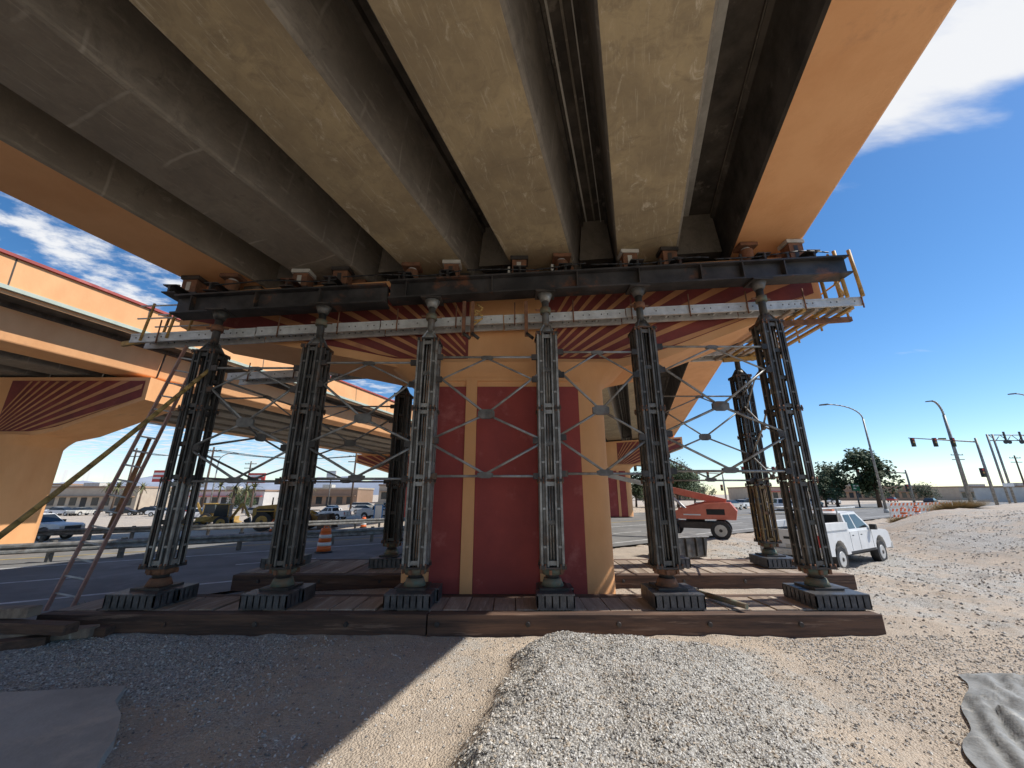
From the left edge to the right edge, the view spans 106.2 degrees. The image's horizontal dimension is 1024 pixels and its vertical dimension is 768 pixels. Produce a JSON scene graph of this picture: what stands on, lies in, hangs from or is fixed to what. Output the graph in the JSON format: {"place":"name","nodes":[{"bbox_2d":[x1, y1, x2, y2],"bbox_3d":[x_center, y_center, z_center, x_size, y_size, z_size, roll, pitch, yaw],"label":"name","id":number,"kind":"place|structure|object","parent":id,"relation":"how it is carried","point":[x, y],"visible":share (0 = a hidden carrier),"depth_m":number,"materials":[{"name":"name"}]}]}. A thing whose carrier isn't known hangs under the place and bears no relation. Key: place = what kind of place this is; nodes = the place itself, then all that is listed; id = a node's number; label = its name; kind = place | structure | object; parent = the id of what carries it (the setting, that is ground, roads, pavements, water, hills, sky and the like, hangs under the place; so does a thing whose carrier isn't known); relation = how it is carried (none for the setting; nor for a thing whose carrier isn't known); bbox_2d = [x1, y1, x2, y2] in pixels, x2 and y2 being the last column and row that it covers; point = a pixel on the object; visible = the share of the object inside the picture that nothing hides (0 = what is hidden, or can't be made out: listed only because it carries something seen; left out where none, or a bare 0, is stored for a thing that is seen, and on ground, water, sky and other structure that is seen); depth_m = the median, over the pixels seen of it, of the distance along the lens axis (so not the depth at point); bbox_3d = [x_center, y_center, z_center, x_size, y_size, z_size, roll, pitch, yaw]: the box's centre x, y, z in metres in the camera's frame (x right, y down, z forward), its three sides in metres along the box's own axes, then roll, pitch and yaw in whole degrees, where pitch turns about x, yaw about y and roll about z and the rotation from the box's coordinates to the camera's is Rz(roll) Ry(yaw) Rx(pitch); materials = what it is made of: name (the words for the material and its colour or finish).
{"place":"outdoors","nodes":[
{"label":"outdoors","id":0,"kind":"place"},
{"bbox_2d":[61,476,383,494],"bbox_3d":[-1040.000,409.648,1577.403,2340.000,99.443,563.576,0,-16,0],"label":"mountain range","id":1,"kind":"structure","parent":0,"point":[265,486],"depth_m":1682.35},
{"bbox_2d":[0,500,1022,605],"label":"road","id":2,"kind":"structure","parent":0,"point":[743,521],"depth_m":19.62,"materials":[{"name":"grey asphalt"}]},
{"bbox_2d":[0,377,182,543],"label":"bridge pier","id":3,"kind":"structure","parent":2,"relation":"on","point":[45,422],"depth_m":17.82,"materials":[{"name":"orange paint"}]},
{"bbox_2d":[0,248,412,453],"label":"overpass bridge","id":4,"kind":"structure","parent":3,"relation":"on","point":[55,322],"depth_m":17.41,"materials":[{"name":"orange paint"}]},
{"bbox_2d":[314,526,332,553],"bbox_3d":[-8.190,6.791,16.851,0.720,1.095,0.720,0,-16,0],"label":"traffic barrel","id":5,"kind":"object","parent":2,"relation":"on","point":[324,542],"visible":0.99,"depth_m":16.64,"materials":[{"name":"orange plastic"}]},
{"bbox_2d":[0,500,960,603],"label":"road marking","id":6,"kind":"object","parent":2,"relation":"on","point":[247,563],"visible":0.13,"depth_m":14.65,"materials":[{"name":"white paint"}]},
{"bbox_2d":[606,437,682,516],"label":"bridge pier","id":7,"kind":"structure","parent":2,"relation":"on","point":[620,498],"depth_m":40.97,"materials":[{"name":"orange paint"}]},
{"bbox_2d":[608,475,737,539],"bbox_3d":[8.872,7.019,23.675,8.528,4.326,2.340,-9,-18,29],"label":"boom lift","id":8,"kind":"object","parent":2,"relation":"on","point":[721,511],"visible":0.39,"depth_m":21.61,"materials":[{"name":"metal"}]},
{"bbox_2d":[819,404,889,512],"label":"street lamp","id":9,"kind":"object","parent":2,"relation":"on","point":[885,509],"visible":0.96,"depth_m":50.99,"materials":[{"name":"metal"}]},
{"bbox_2d":[925,400,972,502],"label":"street lamp","id":10,"kind":"object","parent":2,"relation":"on","point":[963,478],"visible":0.85,"depth_m":65.11,"materials":[{"name":"metal"}]},
{"bbox_2d":[0,495,1023,767],"bbox_3d":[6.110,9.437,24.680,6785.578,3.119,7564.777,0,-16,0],"label":"ground","id":11,"kind":"structure","parent":0,"point":[188,745],"depth_m":4.58,"materials":[{"name":"grey gravel"}]},
{"bbox_2d":[0,605,115,650],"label":"timber debris","id":12,"kind":"object","parent":11,"relation":"on","point":[15,633],"visible":0.97,"depth_m":5.87,"materials":[{"name":"brown wood"}]},
{"bbox_2d":[35,513,85,540],"bbox_3d":[-38.480,11.444,30.799,6.380,2.002,2.508,1,-16,-5],"label":"pickup truck","id":13,"kind":"object","parent":11,"relation":"on","point":[51,521],"visible":0.2,"depth_m":30.96,"materials":[{"name":"white paint"}]},
{"bbox_2d":[0,685,125,767],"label":"concrete slab patch","id":14,"kind":"object","parent":11,"relation":"on","point":[69,728],"visible":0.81,"depth_m":3.69,"materials":[{"name":"grey concrete"}]},
{"bbox_2d":[66,507,95,515],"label":"parked car","id":15,"kind":"object","parent":11,"relation":"on","point":[78,511],"visible":0.83,"depth_m":70.55,"materials":[{"name":"metal"}]},
{"bbox_2d":[45,483,171,509],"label":"commercial building","id":16,"kind":"structure","parent":11,"relation":"on","point":[90,495],"depth_m":97.46,"materials":[{"name":"beige paint"}]},
{"bbox_2d":[46,496,134,506],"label":"windows","id":17,"kind":"structure","parent":16,"relation":"in","point":[72,501],"depth_m":96.85,"materials":[{"name":"black glass"}]},
{"bbox_2d":[102,438,151,538],"bbox_3d":[-25.693,6.849,25.760,1.450,6.550,0.338,0,-16,0],"label":"ladder","id":18,"kind":"object","parent":11,"relation":"on","point":[135,469],"visible":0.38,"depth_m":25.79,"materials":[{"name":"metal"}]},
{"bbox_2d":[152,470,164,505],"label":"roadside sign","id":19,"kind":"object","parent":11,"relation":"on","point":[158,475],"visible":0.5,"depth_m":88.31,"materials":[{"name":"metal"}]},
{"bbox_2d":[0,551,401,619],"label":"asphalt apron","id":20,"kind":"object","parent":11,"relation":"on","point":[118,574],"visible":0.39,"depth_m":12.10,"materials":[{"name":"grey asphalt"}]},
{"bbox_2d":[43,345,191,610],"bbox_3d":[-8.207,1.777,8.309,1.730,5.671,0.152,2,-16,-8],"label":"extension ladder","id":21,"kind":"object","parent":20,"relation":"on","point":[91,525],"visible":0.88,"depth_m":8.11,"materials":[{"name":"metal"}]},
{"bbox_2d":[0,526,403,562],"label":"guardrail","id":22,"kind":"object","parent":11,"relation":"on","point":[50,548],"visible":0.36,"depth_m":15.57,"materials":[{"name":"metal"}]},
{"bbox_2d":[200,447,221,507],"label":"utility pole","id":23,"kind":"object","parent":11,"relation":"on","point":[205,489],"visible":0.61,"depth_m":65.72,"materials":[{"name":"brown wood"}]},
{"bbox_2d":[137,450,355,458],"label":"power line","id":24,"kind":"object","parent":23,"relation":"attached to","point":[228,452],"visible":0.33,"depth_m":70.55,"materials":[{"name":"black metal"}]},
{"bbox_2d":[182,502,250,529],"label":"backhoe loader","id":25,"kind":"object","parent":11,"relation":"on","point":[222,514],"visible":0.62,"depth_m":41.54,"materials":[{"name":"yellow metal"}]},
{"bbox_2d":[36,517,404,542],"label":"guardrail","id":26,"kind":"object","parent":11,"relation":"on","point":[132,530],"visible":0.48,"depth_m":26.57,"materials":[{"name":"metal"}]},
{"bbox_2d":[186,486,278,508],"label":"commercial building","id":27,"kind":"structure","parent":11,"relation":"on","point":[265,497],"depth_m":105.03,"materials":[{"name":"white paint"}]},
{"bbox_2d":[188,496,261,504],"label":"windows","id":28,"kind":"structure","parent":27,"relation":"in","point":[214,498],"depth_m":104.39,"materials":[{"name":"black glass"}]},
{"bbox_2d":[225,487,256,510],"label":"shade tree","id":29,"kind":"object","parent":11,"relation":"on","point":[239,500],"visible":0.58,"depth_m":91.76,"materials":[{"name":"green plant"}]},
{"bbox_2d":[251,497,337,530],"bbox_3d":[-22.363,13.255,39.957,7.753,3.542,3.036,2,-16,-8],"label":"wheel loader","id":30,"kind":"object","parent":11,"relation":"on","point":[265,513],"visible":0.46,"depth_m":38.78,"materials":[{"name":"yellow metal"}]},
{"bbox_2d":[317,507,351,519],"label":"pickup truck","id":31,"kind":"object","parent":11,"relation":"on","point":[340,514],"visible":0.64,"depth_m":57.24,"materials":[{"name":"white paint"}]},
{"bbox_2d":[311,485,374,506],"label":"commercial building","id":32,"kind":"structure","parent":11,"relation":"on","point":[339,496],"depth_m":110.03,"materials":[{"name":"brown paint"}]},
{"bbox_2d":[312,495,355,505],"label":"windows","id":33,"kind":"structure","parent":32,"relation":"in","point":[318,499],"depth_m":109.38,"materials":[{"name":"black glass"}]},
{"bbox_2d":[355,505,384,518],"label":"pickup truck","id":34,"kind":"object","parent":11,"relation":"on","point":[363,512],"visible":0.47,"depth_m":53.44,"materials":[{"name":"white paint"}]},
{"bbox_2d":[373,502,383,518],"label":"portable toilet","id":35,"kind":"object","parent":11,"relation":"on","point":[378,509],"visible":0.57,"depth_m":48.94,"materials":[{"name":"blue plastic"}]},
{"bbox_2d":[356,454,409,516],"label":"bridge pier","id":36,"kind":"structure","parent":11,"relation":"on","point":[370,460],"depth_m":52.85,"materials":[{"name":"orange paint"}]},
{"bbox_2d":[36,594,885,637],"bbox_3d":[-0.866,4.164,6.960,13.983,0.382,1.407,0,-16,0],"label":"timber mat","id":37,"kind":"object","parent":11,"relation":"on","point":[508,615],"visible":0.78,"depth_m":6.35,"materials":[{"name":"brown wood"}]},
{"bbox_2d":[101,308,236,609],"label":"shoring tower","id":38,"kind":"structure","parent":37,"relation":"on","point":[160,588],"depth_m":7.52,"materials":[{"name":"metal"}]},
{"bbox_2d":[0,369,207,538],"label":"yellow hose","id":39,"kind":"object","parent":38,"relation":"attached to","point":[57,491],"visible":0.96,"depth_m":6.25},
{"bbox_2d":[184,365,298,483],"bbox_3d":[-5.415,0.780,7.810,1.891,2.438,0.065,0,-16,0],"label":"cross brace","id":40,"kind":"object","parent":38,"relation":"attached to","point":[245,421],"visible":0.99,"depth_m":7.76,"materials":[{"name":"metal"}]},
{"bbox_2d":[198,375,291,479],"bbox_3d":[-6.435,1.367,9.839,0.065,2.262,3.448,-1,-16,4],"label":"cross brace","id":41,"kind":"object","parent":38,"relation":"attached to","point":[260,437],"visible":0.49,"depth_m":9.41,"materials":[{"name":"metal"}]},
{"bbox_2d":[169,283,389,320],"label":"steel beam","id":42,"kind":"structure","parent":38,"relation":"on","point":[296,300],"depth_m":8.76,"materials":[{"name":"grey metal"}]},
{"bbox_2d":[279,269,316,287],"bbox_3d":[-5.202,-2.482,9.272,0.507,0.731,0.806,0,-16,0],"label":"hydraulic jack","id":43,"kind":"object","parent":42,"relation":"on","point":[304,274],"visible":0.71,"depth_m":9.38,"materials":[{"name":"metal"}]},
{"bbox_2d":[129,288,864,348],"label":"work platform","id":44,"kind":"structure","parent":42,"relation":"attached to","point":[397,327],"depth_m":9.04,"materials":[{"name":"metal"}]},
{"bbox_2d":[121,303,209,346],"bbox_3d":[-8.194,-1.331,9.138,1.570,1.068,0.512,0,-16,0],"label":"guard railing","id":45,"kind":"object","parent":44,"relation":"attached to","point":[127,343],"visible":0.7,"depth_m":8.96,"materials":[{"name":"yellow paint"}]},
{"bbox_2d":[238,302,337,609],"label":"shoring tower","id":46,"kind":"structure","parent":37,"relation":"on","point":[283,590],"depth_m":7.55,"materials":[{"name":"metal"}]},
{"bbox_2d":[382,296,443,609],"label":"shoring tower","id":47,"kind":"structure","parent":37,"relation":"on","point":[414,591],"depth_m":7.54,"materials":[{"name":"metal"}]},
{"bbox_2d":[304,360,415,481],"bbox_3d":[-3.035,0.700,7.832,2.046,2.509,0.065,0,-16,0],"label":"cross brace","id":48,"kind":"object","parent":47,"relation":"attached to","point":[362,418],"visible":0.99,"depth_m":7.79,"materials":[{"name":"metal"}]},
{"bbox_2d":[534,289,574,609],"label":"shoring tower","id":49,"kind":"structure","parent":37,"relation":"on","point":[554,591],"depth_m":7.58,"materials":[{"name":"metal"}]},
{"bbox_2d":[430,354,538,478],"bbox_3d":[-0.526,0.615,7.857,2.150,2.584,0.065,0,-16,0],"label":"cross brace","id":50,"kind":"object","parent":49,"relation":"attached to","point":[486,413],"visible":0.98,"depth_m":7.81,"materials":[{"name":"metal"}]},
{"bbox_2d":[387,254,853,305],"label":"steel beam","id":51,"kind":"structure","parent":49,"relation":"on","point":[600,281],"depth_m":8.90,"materials":[{"name":"grey metal"}]},
{"bbox_2d":[398,262,422,278],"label":"hydraulic jack","id":52,"kind":"object","parent":51,"relation":"on","point":[412,268],"visible":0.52,"depth_m":9.45,"materials":[{"name":"metal"}]},
{"bbox_2d":[439,260,461,276],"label":"hydraulic jack","id":53,"kind":"object","parent":51,"relation":"on","point":[451,265],"visible":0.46,"depth_m":9.46,"materials":[{"name":"metal"}]},
{"bbox_2d":[214,250,828,285],"bbox_3d":[0.324,-2.672,8.867,14.178,0.900,0.161,0,-16,0],"label":"hydraulic hose","id":54,"kind":"object","parent":53,"relation":"attached to","point":[527,269],"visible":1,"depth_m":8.86,"materials":[{"name":"black rubber"}]},
{"bbox_2d":[461,301,533,339],"bbox_3d":[-0.319,-1.461,8.810,1.650,0.966,0.091,0,-16,0],"label":"rigging strap","id":55,"kind":"object","parent":51,"relation":"hanging from","point":[472,324],"visible":1,"depth_m":8.81,"materials":[{"name":"fabric"}]},
{"bbox_2d":[508,256,527,272],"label":"hydraulic jack","id":56,"kind":"object","parent":51,"relation":"on","point":[518,262],"visible":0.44,"depth_m":9.49,"materials":[{"name":"metal"}]},
{"bbox_2d":[551,253,571,270],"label":"hydraulic jack","id":57,"kind":"object","parent":51,"relation":"on","point":[559,259],"visible":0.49,"depth_m":9.52,"materials":[{"name":"metal"}]},
{"bbox_2d":[617,249,643,266],"bbox_3d":[2.899,-2.991,9.418,0.507,0.793,0.806,0,-16,0],"label":"hydraulic jack","id":58,"kind":"object","parent":51,"relation":"on","point":[627,255],"visible":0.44,"depth_m":9.53,"materials":[{"name":"metal"}]},
{"bbox_2d":[656,246,684,264],"bbox_3d":[3.893,-3.054,9.436,0.507,0.801,0.806,0,-16,0],"label":"hydraulic jack","id":59,"kind":"object","parent":51,"relation":"on","point":[666,253],"visible":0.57,"depth_m":9.56,"materials":[{"name":"metal"}]},
{"bbox_2d":[733,242,770,259],"bbox_3d":[5.894,-3.180,9.472,0.507,0.816,0.806,0,-16,0],"label":"hydraulic jack","id":60,"kind":"object","parent":51,"relation":"on","point":[744,249],"visible":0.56,"depth_m":9.61,"materials":[{"name":"metal"}]},
{"bbox_2d":[777,239,819,257],"bbox_3d":[7.065,-3.253,9.493,0.507,0.825,0.806,0,-16,0],"label":"hydraulic jack","id":61,"kind":"object","parent":51,"relation":"on","point":[787,245],"visible":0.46,"depth_m":9.61,"materials":[{"name":"metal"}]},
{"bbox_2d":[625,284,706,609],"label":"shoring tower","id":62,"kind":"structure","parent":37,"relation":"on","point":[666,590],"depth_m":7.57,"materials":[{"name":"metal"}]},
{"bbox_2d":[558,349,648,476],"bbox_3d":[1.820,0.536,7.879,1.725,2.655,0.065,0,-16,0],"label":"cross brace","id":63,"kind":"object","parent":62,"relation":"attached to","point":[600,409],"visible":1,"depth_m":7.82,"materials":[{"name":"metal"}]},
{"bbox_2d":[694,587,748,608],"bbox_3d":[3.745,3.913,7.044,0.143,0.136,1.222,6,-17,-19],"label":"steel pipe prop","id":64,"kind":"object","parent":37,"relation":"on","point":[728,600],"visible":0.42,"depth_m":6.84,"materials":[{"name":"metal"}]},
{"bbox_2d":[743,277,872,609],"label":"shoring tower","id":65,"kind":"structure","parent":37,"relation":"on","point":[816,589],"depth_m":7.60,"materials":[{"name":"metal"}]},
{"bbox_2d":[657,344,791,473],"bbox_3d":[4.284,0.454,7.903,2.383,2.728,0.065,0,-16,0],"label":"cross brace","id":66,"kind":"object","parent":65,"relation":"attached to","point":[720,405],"visible":1,"depth_m":7.86,"materials":[{"name":"metal"}]},
{"bbox_2d":[741,364,782,481],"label":"cross brace","id":67,"kind":"object","parent":65,"relation":"attached to","point":[772,475],"visible":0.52,"depth_m":10.50,"materials":[{"name":"metal"}]},
{"bbox_2d":[180,257,821,593],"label":"bridge pier","id":68,"kind":"structure","parent":11,"relation":"on","point":[485,536],"depth_m":8.77,"materials":[{"name":"concrete"}]},
{"bbox_2d":[0,0,956,464],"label":"overpass bridge","id":69,"kind":"structure","parent":68,"relation":"on","point":[248,140],"depth_m":6.53,"materials":[{"name":"orange paint"}]},
{"bbox_2d":[161,275,207,301],"bbox_3d":[-7.857,-2.315,9.225,0.507,0.711,0.806,0,-16,0],"label":"hydraulic jack","id":70,"kind":"object","parent":69,"relation":"attached to","point":[193,284],"visible":0.63,"depth_m":9.30,"materials":[{"name":"metal"}]},
{"bbox_2d":[202,273,246,291],"bbox_3d":[-6.931,-2.373,9.241,0.507,0.718,0.806,0,-16,0],"label":"hydraulic jack","id":71,"kind":"object","parent":69,"relation":"attached to","point":[232,277],"visible":0.55,"depth_m":9.36,"materials":[{"name":"metal"}]},
{"bbox_2d":[322,266,354,285],"bbox_3d":[-4.235,-2.543,9.290,0.507,0.739,0.806,0,-16,0],"label":"hydraulic jack","id":72,"kind":"object","parent":69,"relation":"attached to","point":[339,272],"visible":0.61,"depth_m":9.39,"materials":[{"name":"metal"}]},
{"bbox_2d":[0,630,1023,767],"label":"gravel","id":73,"kind":"structure","parent":11,"relation":"on","point":[644,717],"depth_m":4.17,"materials":[{"name":"grey gravel"}]},
{"bbox_2d":[230,559,857,590],"bbox_3d":[0.780,5.208,10.602,15.324,0.382,2.486,0,-16,0],"label":"timber mat","id":74,"kind":"object","parent":11,"relation":"on","point":[337,574],"visible":0.48,"depth_m":9.47,"materials":[{"name":"brown wood"}]},
{"bbox_2d":[260,554,311,567],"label":"shoring tower","id":75,"kind":"structure","parent":74,"relation":"on","point":[307,559],"depth_m":10.49,"materials":[{"name":"metal"}]},
{"bbox_2d":[226,345,762,384],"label":"work platform","id":76,"kind":"structure","parent":75,"relation":"on","point":[282,376],"depth_m":11.80,"materials":[{"name":"wood"}]},
{"bbox_2d":[715,249,864,362],"bbox_3d":[7.464,-1.908,10.739,2.019,1.776,3.552,0,-16,0],"label":"guard railing","id":77,"kind":"object","parent":76,"relation":"attached to","point":[809,321],"visible":0.51,"depth_m":9.48,"materials":[{"name":"yellow paint"}]},
{"bbox_2d":[368,386,413,567],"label":"shoring tower","id":78,"kind":"structure","parent":74,"relation":"on","point":[391,556],"depth_m":11.24,"materials":[{"name":"metal"}]},
{"bbox_2d":[316,404,393,483],"bbox_3d":[-4.856,1.774,11.541,2.483,2.366,0.065,0,-16,0],"label":"cross brace","id":79,"kind":"object","parent":78,"relation":"attached to","point":[349,443],"visible":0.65,"depth_m":11.50,"materials":[{"name":"metal"}]},
{"bbox_2d":[728,342,797,567],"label":"shoring tower","id":80,"kind":"structure","parent":74,"relation":"on","point":[768,541],"depth_m":11.30,"materials":[{"name":"metal"}]},
{"bbox_2d":[662,394,753,482],"bbox_3d":[5.817,1.599,11.591,2.511,2.652,0.065,0,-16,0],"label":"cross brace","id":81,"kind":"object","parent":80,"relation":"attached to","point":[708,437],"visible":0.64,"depth_m":11.55,"materials":[{"name":"metal"}]},
{"bbox_2d":[630,469,643,506],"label":"shade tree","id":82,"kind":"object","parent":11,"relation":"on","point":[637,490],"visible":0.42,"depth_m":74.50,"materials":[{"name":"green plant"}]},
{"bbox_2d":[670,457,698,507],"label":"shade tree","id":83,"kind":"object","parent":11,"relation":"on","point":[683,476],"visible":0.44,"depth_m":69.90,"materials":[{"name":"green plant"}]},
{"bbox_2d":[678,533,708,557],"bbox_3d":[6.264,6.073,14.468,1.890,0.720,1.197,5,-17,-17],"label":"equipment skid box","id":84,"kind":"object","parent":11,"relation":"on","point":[692,545],"visible":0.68,"depth_m":14.05,"materials":[{"name":"metal"}]},
{"bbox_2d":[684,474,716,503],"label":"shade tree","id":85,"kind":"object","parent":11,"relation":"on","point":[702,489],"visible":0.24,"depth_m":81.13,"materials":[{"name":"green plant"}]},
{"bbox_2d":[727,487,810,499],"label":"commercial building","id":86,"kind":"structure","parent":11,"relation":"on","point":[735,493],"depth_m":142.85,"materials":[{"name":"beige paint"}]},
{"bbox_2d":[807,473,842,506],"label":"shade tree","id":87,"kind":"object","parent":11,"relation":"on","point":[822,487],"visible":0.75,"depth_m":72.19,"materials":[{"name":"green plant"}]},
{"bbox_2d":[760,506,893,567],"bbox_3d":[12.155,5.799,14.836,6.032,2.074,2.371,9,-18,-30],"label":"pickup truck","id":88,"kind":"object","parent":11,"relation":"on","point":[849,533],"visible":0.61,"depth_m":13.99,"materials":[{"name":"white paint"}]},
{"bbox_2d":[814,461,863,506],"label":"pine tree","id":89,"kind":"object","parent":11,"relation":"on","point":[840,482],"visible":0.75,"depth_m":74.33,"materials":[{"name":"green plant"}]},
{"bbox_2d":[699,510,1023,636],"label":"scattered stones","id":90,"kind":"object","parent":11,"relation":"on","point":[961,603],"visible":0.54,"depth_m":11.62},
{"bbox_2d":[838,447,904,506],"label":"pine tree","id":91,"kind":"object","parent":11,"relation":"on","point":[856,460],"visible":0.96,"depth_m":71.48,"materials":[{"name":"green plant"}]},
{"bbox_2d":[820,484,932,500],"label":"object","id":92,"kind":"structure","parent":11,"relation":"on","point":[898,494],"depth_m":149.77,"materials":[{"name":"orange paint"}]},
{"bbox_2d":[889,503,915,518],"bbox_3d":[31.850,10.516,31.471,2.400,1.512,0.659,3,-16,-10],"label":"traffic barricade","id":93,"kind":"object","parent":11,"relation":"on","point":[900,504],"visible":0.8,"depth_m":31.41,"materials":[{"name":"white paint"}]},
{"bbox_2d":[907,481,941,498],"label":"shade tree","id":94,"kind":"object","parent":11,"relation":"on","point":[924,493],"visible":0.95,"depth_m":115.06,"materials":[{"name":"green plant"}]},
{"bbox_2d":[909,438,998,504],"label":"traffic signal","id":95,"kind":"object","parent":11,"relation":"on","point":[984,472],"visible":1,"depth_m":63.04,"materials":[{"name":"metal"}]},
{"bbox_2d":[930,484,984,499],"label":"commercial building","id":96,"kind":"structure","parent":11,"relation":"on","point":[951,492],"depth_m":159.65,"materials":[{"name":"beige paint"}]},
{"bbox_2d":[920,498,998,511],"bbox_3d":[29.267,8.038,25.410,4.071,1.118,4.167,0,-16,0],"label":"dry bush","id":97,"kind":"object","parent":11,"relation":"on","point":[959,504],"visible":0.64,"depth_m":24.82,"materials":[{"name":"brown plant"}]},
{"bbox_2d":[958,672,1023,767],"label":"geotextile fabric","id":98,"kind":"object","parent":11,"relation":"on","point":[992,705],"visible":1,"depth_m":3.79,"materials":[{"name":"white fabric"}]},
{"bbox_2d":[971,483,1023,501],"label":"commercial building","id":99,"kind":"structure","parent":11,"relation":"on","point":[984,493],"depth_m":121.12,"materials":[{"name":"white paint"}]},
{"bbox_2d":[985,432,1023,503],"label":"traffic signals","id":100,"kind":"object","parent":11,"relation":"on","point":[1008,483],"visible":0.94,"depth_m":62.04,"materials":[{"name":"metal"}]},
{"bbox_2d":[243,254,780,289],"bbox_3d":[-0.120,-2.810,10.374,15.201,1.237,0.585,0,-16,0],"label":"bridge bearing","id":101,"kind":"object","parent":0,"point":[353,281],"visible":0.06,"depth_m":10.04,"materials":[{"name":"grey metal"}]},
{"bbox_2d":[0,0,1023,494],"label":"sky","id":102,"kind":"structure","parent":0,"point":[929,210],"materials":[{"name":"blue"}]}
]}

